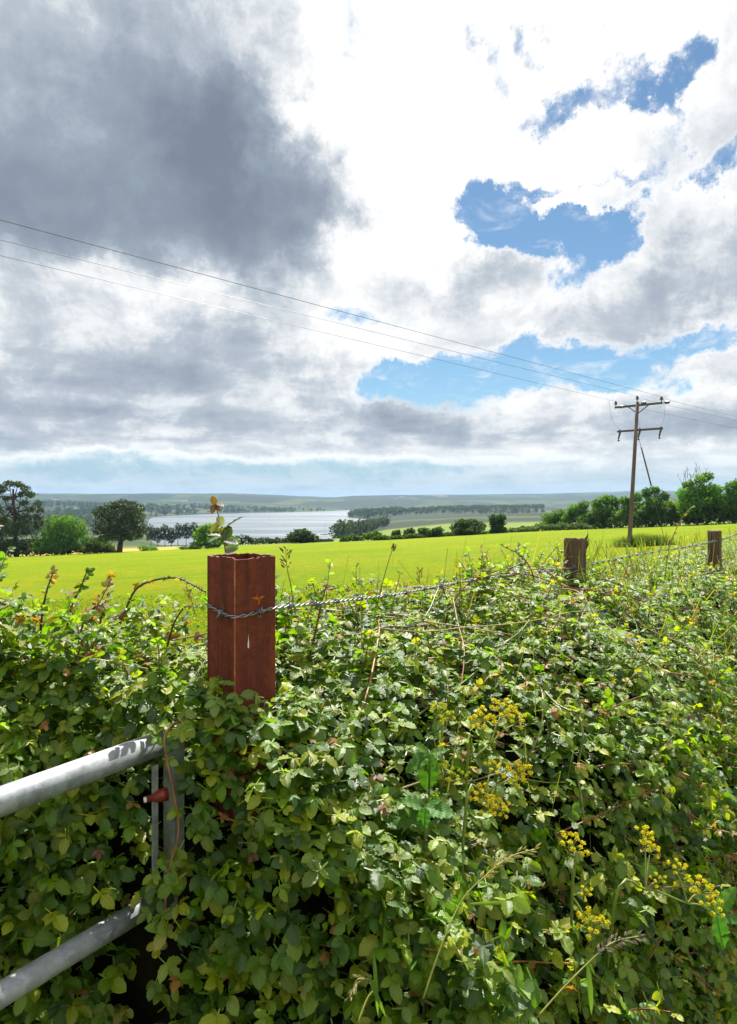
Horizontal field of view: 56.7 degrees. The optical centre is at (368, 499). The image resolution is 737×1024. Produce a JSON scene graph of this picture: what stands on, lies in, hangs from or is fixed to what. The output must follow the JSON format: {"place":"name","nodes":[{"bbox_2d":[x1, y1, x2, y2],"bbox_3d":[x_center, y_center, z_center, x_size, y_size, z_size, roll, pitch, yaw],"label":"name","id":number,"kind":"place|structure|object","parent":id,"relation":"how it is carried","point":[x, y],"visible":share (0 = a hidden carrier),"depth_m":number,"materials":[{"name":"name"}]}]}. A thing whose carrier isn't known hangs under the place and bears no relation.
{"place":"outdoors","nodes":[
{"label":"outdoors","id":0,"kind":"place"},
{"bbox_2d":[148,510,365,544],"bbox_3d":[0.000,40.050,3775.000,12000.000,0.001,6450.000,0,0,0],"label":"water","id":1,"kind":"structure","parent":0,"point":[272,525],"depth_m":1173.45,"materials":[{"name":"grey liquid"}]},
{"bbox_2d":[0,491,730,556],"bbox_3d":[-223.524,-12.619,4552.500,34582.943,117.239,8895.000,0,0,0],"label":"ground","id":2,"kind":"structure","parent":0,"point":[551,502],"depth_m":2962.80,"materials":[{"name":"green plant"}]},
{"bbox_2d":[0,479,44,556],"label":"pine tree","id":3,"kind":"object","parent":2,"relation":"on","point":[16,528],"visible":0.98,"depth_m":137.60,"materials":[{"name":"green plant"}]},
{"bbox_2d":[5,542,115,556],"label":"hedgerow","id":4,"kind":"object","parent":2,"relation":"on","point":[102,550],"visible":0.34,"depth_m":135.45,"materials":[{"name":"green plant"}]},
{"bbox_2d":[31,513,92,554],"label":"leafy tree","id":5,"kind":"object","parent":2,"relation":"on","point":[60,535],"visible":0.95,"depth_m":134.03,"materials":[{"name":"green plant"}]},
{"bbox_2d":[0,509,148,539],"bbox_3d":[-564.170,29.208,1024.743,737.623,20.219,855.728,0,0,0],"label":"shore wood","id":6,"kind":"object","parent":2,"relation":"on","point":[75,513],"visible":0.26,"depth_m":985.54,"materials":[{"name":"green plant"}]},
{"bbox_2d":[77,536,116,552],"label":"shrub","id":7,"kind":"object","parent":2,"relation":"on","point":[88,545],"visible":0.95,"depth_m":133.60,"materials":[{"name":"green plant"}]},
{"bbox_2d":[91,499,148,551],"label":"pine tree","id":8,"kind":"object","parent":2,"relation":"on","point":[121,529],"visible":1,"depth_m":131.06,"materials":[{"name":"green plant"}]},
{"bbox_2d":[138,545,158,550],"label":"shrub","id":9,"kind":"object","parent":2,"relation":"on","point":[147,548],"visible":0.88,"depth_m":131.94,"materials":[{"name":"green plant"}]},
{"bbox_2d":[145,524,155,540],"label":"tree","id":10,"kind":"object","parent":2,"relation":"on","point":[149,536],"visible":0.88,"depth_m":328.90,"materials":[{"name":"green plant"}]},
{"bbox_2d":[151,527,162,546],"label":"tree","id":11,"kind":"object","parent":2,"relation":"on","point":[157,538],"visible":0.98,"depth_m":329.06,"materials":[{"name":"green plant"}]},
{"bbox_2d":[0,500,324,515],"bbox_3d":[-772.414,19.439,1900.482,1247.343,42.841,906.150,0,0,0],"label":"shore wood","id":12,"kind":"object","parent":2,"relation":"on","point":[91,507],"visible":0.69,"depth_m":2004.87,"materials":[{"name":"green plant"}]},
{"bbox_2d":[158,524,169,546],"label":"tree","id":13,"kind":"object","parent":2,"relation":"on","point":[164,528],"visible":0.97,"depth_m":328.69,"materials":[{"name":"green plant"}]},
{"bbox_2d":[166,527,177,546],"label":"tree","id":14,"kind":"object","parent":2,"relation":"on","point":[170,539],"visible":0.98,"depth_m":328.78,"materials":[{"name":"green plant"}]},
{"bbox_2d":[171,522,182,539],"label":"tree","id":15,"kind":"object","parent":2,"relation":"on","point":[178,533],"visible":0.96,"depth_m":329.19,"materials":[{"name":"green plant"}]},
{"bbox_2d":[181,523,191,545],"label":"tree","id":16,"kind":"object","parent":2,"relation":"on","point":[185,529],"visible":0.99,"depth_m":328.83,"materials":[{"name":"green plant"}]},
{"bbox_2d":[188,522,198,537],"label":"tree","id":17,"kind":"object","parent":2,"relation":"on","point":[193,526],"visible":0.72,"depth_m":329.86,"materials":[{"name":"green plant"}]},
{"bbox_2d":[232,534,334,544],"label":"hedgerow","id":18,"kind":"object","parent":2,"relation":"on","point":[243,540],"visible":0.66,"depth_m":148.11,"materials":[{"name":"green plant"}]},
{"bbox_2d":[284,528,318,542],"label":"round tree","id":19,"kind":"object","parent":2,"relation":"on","point":[303,536],"visible":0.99,"depth_m":132.43,"materials":[{"name":"green plant"}]},
{"bbox_2d":[339,533,364,541],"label":"shrub","id":20,"kind":"object","parent":2,"relation":"on","point":[348,538],"visible":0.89,"depth_m":125.68,"materials":[{"name":"green plant"}]},
{"bbox_2d":[328,514,390,538],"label":"shore wood","id":21,"kind":"object","parent":2,"relation":"on","point":[341,528],"visible":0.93,"depth_m":461.23,"materials":[{"name":"green plant"}]},
{"bbox_2d":[361,530,383,540],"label":"shrub","id":22,"kind":"object","parent":2,"relation":"on","point":[367,536],"visible":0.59,"depth_m":121.70,"materials":[{"name":"green plant"}]},
{"bbox_2d":[348,506,402,517],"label":"headland wood","id":23,"kind":"object","parent":2,"relation":"on","point":[365,512],"visible":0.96,"depth_m":1469.48,"materials":[{"name":"green plant"}]},
{"bbox_2d":[391,529,401,535],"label":"hedge bush","id":24,"kind":"object","parent":2,"relation":"on","point":[396,532],"visible":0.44,"depth_m":123.68,"materials":[{"name":"green plant"}]},
{"bbox_2d":[403,527,415,533],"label":"hedge bush","id":25,"kind":"object","parent":2,"relation":"on","point":[410,530],"visible":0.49,"depth_m":123.66,"materials":[{"name":"green plant"}]},
{"bbox_2d":[417,527,431,534],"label":"hedge bush","id":26,"kind":"object","parent":2,"relation":"on","point":[422,530],"visible":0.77,"depth_m":123.64,"materials":[{"name":"green plant"}]},
{"bbox_2d":[371,504,544,514],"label":"ridge wood","id":27,"kind":"object","parent":2,"relation":"on","point":[480,509],"visible":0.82,"depth_m":1599.76,"materials":[{"name":"green plant"}]},
{"bbox_2d":[371,520,558,540],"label":"hedgerow","id":28,"kind":"object","parent":2,"relation":"on","point":[406,536],"visible":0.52,"depth_m":122.35,"materials":[{"name":"green plant"}]},
{"bbox_2d":[587,494,619,528],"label":"leafy tree","id":29,"kind":"object","parent":2,"relation":"on","point":[597,505],"visible":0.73,"depth_m":131.56,"materials":[{"name":"green plant"}]},
{"bbox_2d":[615,492,644,521],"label":"leafy tree","id":30,"kind":"object","parent":2,"relation":"on","point":[626,502],"visible":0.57,"depth_m":125.44,"materials":[{"name":"green plant"}]},
{"bbox_2d":[536,492,736,528],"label":"hedgerow","id":31,"kind":"object","parent":2,"relation":"on","point":[675,500],"visible":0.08,"depth_m":131.31,"materials":[{"name":"green plant"}]},
{"bbox_2d":[553,501,736,528],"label":"hedgerow","id":32,"kind":"object","parent":2,"relation":"on","point":[655,518],"visible":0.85,"depth_m":119.93,"materials":[{"name":"green plant"}]},
{"bbox_2d":[637,486,670,526],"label":"leafy tree","id":33,"kind":"object","parent":2,"relation":"on","point":[659,497],"visible":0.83,"depth_m":120.42,"materials":[{"name":"green plant"}]},
{"bbox_2d":[663,463,712,525],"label":"leafy tree","id":34,"kind":"object","parent":2,"relation":"on","point":[669,502],"visible":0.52,"depth_m":118.31,"materials":[{"name":"green plant"}]},
{"bbox_2d":[0,567,736,1023],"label":"earth bank","id":35,"kind":"structure","parent":0,"point":[140,939],"depth_m":1.40,"materials":[{"name":"brown soil"}]},
{"bbox_2d":[0,722,183,1023],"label":"farm gate","id":36,"kind":"structure","parent":35,"relation":"on","point":[27,791],"depth_m":1.17,"materials":[{"name":"metal"}]},
{"bbox_2d":[207,553,274,835],"bbox_3d":[-0.269,0.994,1.449,0.106,1.752,0.104,0,0,45],"label":"wooden post","id":37,"kind":"object","parent":35,"relation":"on","point":[241,653],"visible":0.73,"depth_m":1.41,"materials":[{"name":"brown wood"}]},
{"bbox_2d":[208,496,243,556],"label":"bramble sprig","id":38,"kind":"object","parent":37,"relation":"on","point":[227,532],"visible":0.96,"depth_m":1.45,"materials":[{"name":"plant"}]},
{"bbox_2d":[205,589,698,722],"bbox_3d":[1.160,0.541,3.334,0.153,0.247,4.884,0,0,37],"label":"barbed wire","id":39,"kind":"object","parent":37,"relation":"attached to","point":[274,707],"visible":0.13,"depth_m":1.75,"materials":[{"name":"metal"}]},
{"bbox_2d":[204,532,736,619],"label":"barbed wire","id":40,"kind":"object","parent":37,"relation":"attached to","point":[221,612],"visible":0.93,"depth_m":1.88,"materials":[{"name":"metal"}]},
{"bbox_2d":[0,525,736,1023],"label":"bramble thicket","id":41,"kind":"object","parent":35,"relation":"on","point":[74,685],"visible":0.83,"depth_m":1.41,"materials":[{"name":"green plant"}]},
{"bbox_2d":[0,599,28,611],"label":"bramble cane","id":42,"kind":"object","parent":41,"relation":"on","point":[3,604],"visible":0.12,"depth_m":1.60,"materials":[{"name":"green plant"}]},
{"bbox_2d":[29,565,58,647],"bbox_3d":[-0.771,0.284,1.617,0.072,0.252,0.046,0,0,0],"label":"bramble cane","id":43,"kind":"object","parent":41,"relation":"on","point":[44,607],"visible":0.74,"depth_m":1.62,"materials":[{"name":"green plant"}]},
{"bbox_2d":[59,567,94,636],"bbox_3d":[-0.711,0.262,1.657,0.075,0.194,0.059,0,0,20],"label":"bramble cane","id":44,"kind":"object","parent":41,"relation":"on","point":[88,571],"visible":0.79,"depth_m":1.66,"materials":[{"name":"green plant"}]},
{"bbox_2d":[74,601,120,639],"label":"bramble cane","id":45,"kind":"object","parent":41,"relation":"on","point":[85,610],"visible":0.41,"depth_m":1.64,"materials":[{"name":"green plant"}]},
{"bbox_2d":[97,590,114,640],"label":"bramble cane","id":46,"kind":"object","parent":41,"relation":"on","point":[101,614],"visible":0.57,"depth_m":1.70,"materials":[{"name":"green plant"}]},
{"bbox_2d":[112,575,205,639],"bbox_3d":[-0.503,0.296,1.643,0.407,0.231,0.051,0,0,38],"label":"bramble cane","id":47,"kind":"object","parent":41,"relation":"on","point":[137,586],"visible":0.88,"depth_m":1.67,"materials":[{"name":"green plant"}]},
{"bbox_2d":[136,709,198,957],"bbox_3d":[-0.364,0.603,1.244,0.123,0.409,0.158,0,0,-28],"label":"bramble cane","id":48,"kind":"object","parent":41,"relation":"on","point":[184,730],"visible":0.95,"depth_m":1.22,"materials":[{"name":"green plant"}]},
{"bbox_2d":[166,602,197,646],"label":"bramble cane","id":49,"kind":"object","parent":41,"relation":"on","point":[172,620],"visible":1,"depth_m":1.60,"materials":[{"name":"green plant"}]},
{"bbox_2d":[182,586,194,614],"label":"grass stalk","id":50,"kind":"object","parent":41,"relation":"on","point":[189,596],"depth_m":1.56,"materials":[{"name":"green plant"}]},
{"bbox_2d":[279,546,295,613],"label":"grass stalk","id":51,"kind":"object","parent":41,"relation":"on","point":[281,549],"depth_m":1.62,"materials":[{"name":"green plant"}]},
{"bbox_2d":[307,583,332,662],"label":"bramble cane","id":52,"kind":"object","parent":41,"relation":"on","point":[320,611],"visible":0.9,"depth_m":1.69,"materials":[{"name":"green plant"}]},
{"bbox_2d":[348,601,358,625],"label":"bramble cane","id":53,"kind":"object","parent":41,"relation":"on","point":[356,619],"visible":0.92,"depth_m":1.92,"materials":[{"name":"green plant"}]},
{"bbox_2d":[345,955,385,1022],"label":"grass stalk","id":54,"kind":"object","parent":41,"relation":"on","point":[374,986],"depth_m":1.02,"materials":[{"name":"green plant"}]},
{"bbox_2d":[377,543,396,604],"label":"grass stalk","id":55,"kind":"object","parent":41,"relation":"on","point":[393,547],"depth_m":2.00,"materials":[{"name":"green plant"}]},
{"bbox_2d":[416,567,423,606],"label":"grass stalk","id":56,"kind":"object","parent":41,"relation":"on","point":[418,580],"depth_m":2.20,"materials":[{"name":"green plant"}]},
{"bbox_2d":[422,842,541,998],"bbox_3d":[0.185,0.679,1.124,0.251,0.180,0.036,0,0,-29],"label":"grass stalk","id":57,"kind":"object","parent":41,"relation":"on","point":[491,876],"depth_m":1.14,"materials":[{"name":"green plant"}]},
{"bbox_2d":[429,607,536,643],"bbox_3d":[0.401,0.434,2.347,0.699,0.065,0.037,0,0,-44],"label":"bramble cane","id":58,"kind":"object","parent":41,"relation":"on","point":[497,617],"visible":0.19,"depth_m":2.38,"materials":[{"name":"brown plant"}]},
{"bbox_2d":[480,554,486,623],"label":"bramble cane","id":59,"kind":"object","parent":41,"relation":"on","point":[482,556],"visible":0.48,"depth_m":2.50,"materials":[{"name":"green plant"}]},
{"bbox_2d":[444,562,523,623],"bbox_3d":[0.429,0.369,2.508,0.446,0.255,0.073,0,0,-41],"label":"bramble cane","id":60,"kind":"object","parent":41,"relation":"on","point":[469,582],"visible":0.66,"depth_m":2.42,"materials":[{"name":"brown plant"}]},
{"bbox_2d":[275,527,736,875],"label":"long grass","id":61,"kind":"structure","parent":41,"relation":"on","point":[639,568],"depth_m":3.12,"materials":[{"name":"green plant"}]},
{"bbox_2d":[499,544,538,603],"bbox_3d":[0.606,0.315,2.749,0.164,0.274,0.035,0,0,0],"label":"bramble cane","id":62,"kind":"object","parent":41,"relation":"on","point":[516,551],"visible":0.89,"depth_m":2.75,"materials":[{"name":"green plant"}]},
{"bbox_2d":[536,929,647,1017],"bbox_3d":[0.379,0.801,1.155,0.217,0.118,0.033,0,0,-17],"label":"grass stalk","id":63,"kind":"object","parent":41,"relation":"on","point":[589,983],"depth_m":1.16,"materials":[{"name":"green plant"}]},
{"bbox_2d":[550,653,693,675],"bbox_3d":[0.884,0.581,2.403,0.574,0.110,0.048,0,0,-7],"label":"bramble cane","id":64,"kind":"object","parent":41,"relation":"on","point":[654,670],"visible":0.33,"depth_m":2.41,"materials":[{"name":"brown plant"}]},
{"bbox_2d":[615,558,629,578],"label":"bramble cane","id":65,"kind":"object","parent":41,"relation":"on","point":[624,567],"visible":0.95,"depth_m":3.60,"materials":[{"name":"green plant"}]},
{"bbox_2d":[664,506,694,575],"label":"bramble cane","id":66,"kind":"object","parent":41,"relation":"on","point":[675,530],"visible":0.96,"depth_m":4.30,"materials":[{"name":"green plant"}]},
{"bbox_2d":[563,533,589,649],"bbox_3d":[0.969,1.027,3.195,0.123,1.740,0.107,0,0,24],"label":"wooden post","id":67,"kind":"object","parent":35,"relation":"on","point":[574,547],"visible":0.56,"depth_m":3.16,"materials":[{"name":"brown wood"}]},
{"bbox_2d":[707,530,721,601],"bbox_3d":[2.686,1.101,5.302,0.104,1.722,0.103,0,0,0],"label":"wooden post","id":68,"kind":"object","parent":35,"relation":"on","point":[712,535],"visible":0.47,"depth_m":5.26,"materials":[{"name":"brown wood"}]},
{"bbox_2d":[0,523,736,882],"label":"meadow","id":69,"kind":"structure","parent":0,"point":[306,561],"depth_m":39.83,"materials":[{"name":"green plant"}]},
{"bbox_2d":[0,536,55,556],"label":"shrub","id":70,"kind":"object","parent":69,"relation":"on","point":[6,544],"visible":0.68,"depth_m":134.68,"materials":[{"name":"green plant"}]},
{"bbox_2d":[179,545,190,549],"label":"shrub","id":71,"kind":"object","parent":69,"relation":"on","point":[184,547],"visible":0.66,"depth_m":117.25,"materials":[{"name":"green plant"}]},
{"bbox_2d":[189,523,239,548],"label":"shrub","id":72,"kind":"object","parent":69,"relation":"on","point":[204,538],"visible":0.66,"depth_m":117.21,"materials":[{"name":"green plant"}]},
{"bbox_2d":[431,526,444,536],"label":"hedge bush","id":73,"kind":"object","parent":69,"relation":"on","point":[437,531],"visible":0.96,"depth_m":123.55,"materials":[{"name":"green plant"}]},
{"bbox_2d":[449,518,486,535],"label":"hedge bush","id":74,"kind":"object","parent":69,"relation":"on","point":[469,527],"visible":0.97,"depth_m":127.77,"materials":[{"name":"green plant"}]},
{"bbox_2d":[487,513,507,532],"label":"hedge bush","id":75,"kind":"object","parent":69,"relation":"on","point":[497,523],"visible":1,"depth_m":133.48,"materials":[{"name":"green plant"}]},
{"bbox_2d":[509,522,593,531],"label":"hedge","id":76,"kind":"object","parent":69,"relation":"on","point":[561,526],"visible":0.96,"depth_m":134.58,"materials":[{"name":"green plant"}]},
{"bbox_2d":[540,509,568,523],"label":"leafy tree","id":77,"kind":"object","parent":69,"relation":"on","point":[548,518],"visible":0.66,"depth_m":145.32,"materials":[{"name":"green plant"}]},
{"bbox_2d":[561,500,589,522],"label":"leafy tree","id":78,"kind":"object","parent":69,"relation":"on","point":[573,511],"visible":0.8,"depth_m":139.47,"materials":[{"name":"green plant"}]},
{"bbox_2d":[609,396,669,540],"bbox_3d":[15.033,-1.260,37.993,2.854,9.010,1.597,0,0,45],"label":"utility pole","id":79,"kind":"object","parent":69,"relation":"on","point":[635,430],"visible":0.98,"depth_m":37.91,"materials":[{"name":"brown wood"}]},
{"bbox_2d":[0,255,732,427],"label":"overhead wire","id":80,"kind":"object","parent":79,"relation":"attached to","point":[290,324],"visible":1,"depth_m":21.34,"materials":[{"name":"black metal"}]},
{"bbox_2d":[1,220,732,415],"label":"overhead wire","id":81,"kind":"object","parent":79,"relation":"attached to","point":[299,300],"visible":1,"depth_m":18.87,"materials":[{"name":"black metal"}]},
{"bbox_2d":[2,240,736,420],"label":"overhead wire","id":82,"kind":"object","parent":79,"relation":"attached to","point":[298,313],"visible":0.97,"depth_m":20.14,"materials":[{"name":"black metal"}]},
{"bbox_2d":[637,433,665,544],"bbox_3d":[15.535,-0.634,37.500,1.650,6.714,0.083,0,0,38],"label":"stay wire","id":83,"kind":"object","parent":79,"relation":"attached to","point":[649,479],"visible":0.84,"depth_m":37.57,"materials":[{"name":"metal"}]},
{"bbox_2d":[673,464,724,524],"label":"leafy tree","id":84,"kind":"object","parent":69,"relation":"on","point":[703,493],"visible":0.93,"depth_m":114.10,"materials":[{"name":"green plant"}]},
{"bbox_2d":[719,478,736,523],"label":"leafy tree","id":85,"kind":"object","parent":69,"relation":"on","point":[731,508],"visible":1,"depth_m":111.26,"materials":[{"name":"green plant"}]},
{"bbox_2d":[0,0,736,496],"label":"sky","id":86,"kind":"structure","parent":0,"point":[550,183],"materials":[{"name":"white"}]},
{"bbox_2d":[606,532,680,547],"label":"rough grass","id":87,"kind":"structure","parent":0,"point":[656,540],"depth_m":37.69,"materials":[{"name":"green plant"}]},
{"bbox_2d":[604,825,725,1003],"bbox_3d":[0.625,1.175,1.556,0.265,0.919,0.394,0,0,0],"label":"umbel plant","id":88,"kind":"object","parent":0,"point":[698,877],"visible":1,"depth_m":1.46,"materials":[{"name":"yellow plant"}]},
{"bbox_2d":[675,886,735,1023],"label":"verge","id":89,"kind":"structure","parent":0,"point":[699,993],"depth_m":2.30,"materials":[{"name":"green plant"}]},
{"bbox_2d":[385,794,453,1019],"bbox_3d":[0.094,1.089,1.368,0.131,1.067,0.272,0,0,0],"label":"leafy weed","id":90,"kind":"object","parent":89,"relation":"on","point":[421,812],"visible":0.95,"depth_m":1.26,"materials":[{"name":"green plant"}]},
{"bbox_2d":[405,743,448,1019],"bbox_3d":[0.115,1.057,1.440,0.086,1.136,0.227,0,0,0],"label":"leafy weed","id":91,"kind":"object","parent":89,"relation":"on","point":[425,763],"visible":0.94,"depth_m":1.35,"materials":[{"name":"green plant"}]},
{"bbox_2d":[429,701,469,840],"bbox_3d":[0.170,1.033,1.509,0.083,1.190,0.228,0,0,0],"label":"umbel plant","id":92,"kind":"object","parent":89,"relation":"on","point":[443,766],"visible":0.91,"depth_m":1.45,"materials":[{"name":"plant"}]},
{"bbox_2d":[462,697,526,920],"bbox_3d":[0.270,1.030,1.515,0.142,1.196,0.218,0,0,0],"label":"umbel plant","id":93,"kind":"object","parent":89,"relation":"on","point":[491,716],"visible":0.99,"depth_m":1.46,"materials":[{"name":"yellow plant"}]},
{"bbox_2d":[458,759,532,1023],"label":"umbel plant","id":94,"kind":"object","parent":89,"relation":"on","point":[489,799],"visible":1,"depth_m":1.36,"materials":[{"name":"yellow plant"}]},
{"bbox_2d":[559,830,610,1017],"bbox_3d":[0.445,1.159,1.532,0.090,0.950,0.450,0,0,5],"label":"umbel plant","id":95,"kind":"object","parent":89,"relation":"on","point":[585,894],"visible":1,"depth_m":1.37,"materials":[{"name":"yellow plant"}]},
{"bbox_2d":[695,887,736,975],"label":"leafy weed","id":96,"kind":"object","parent":89,"relation":"on","point":[720,931],"visible":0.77,"depth_m":1.48,"materials":[{"name":"green plant"}]}
]}

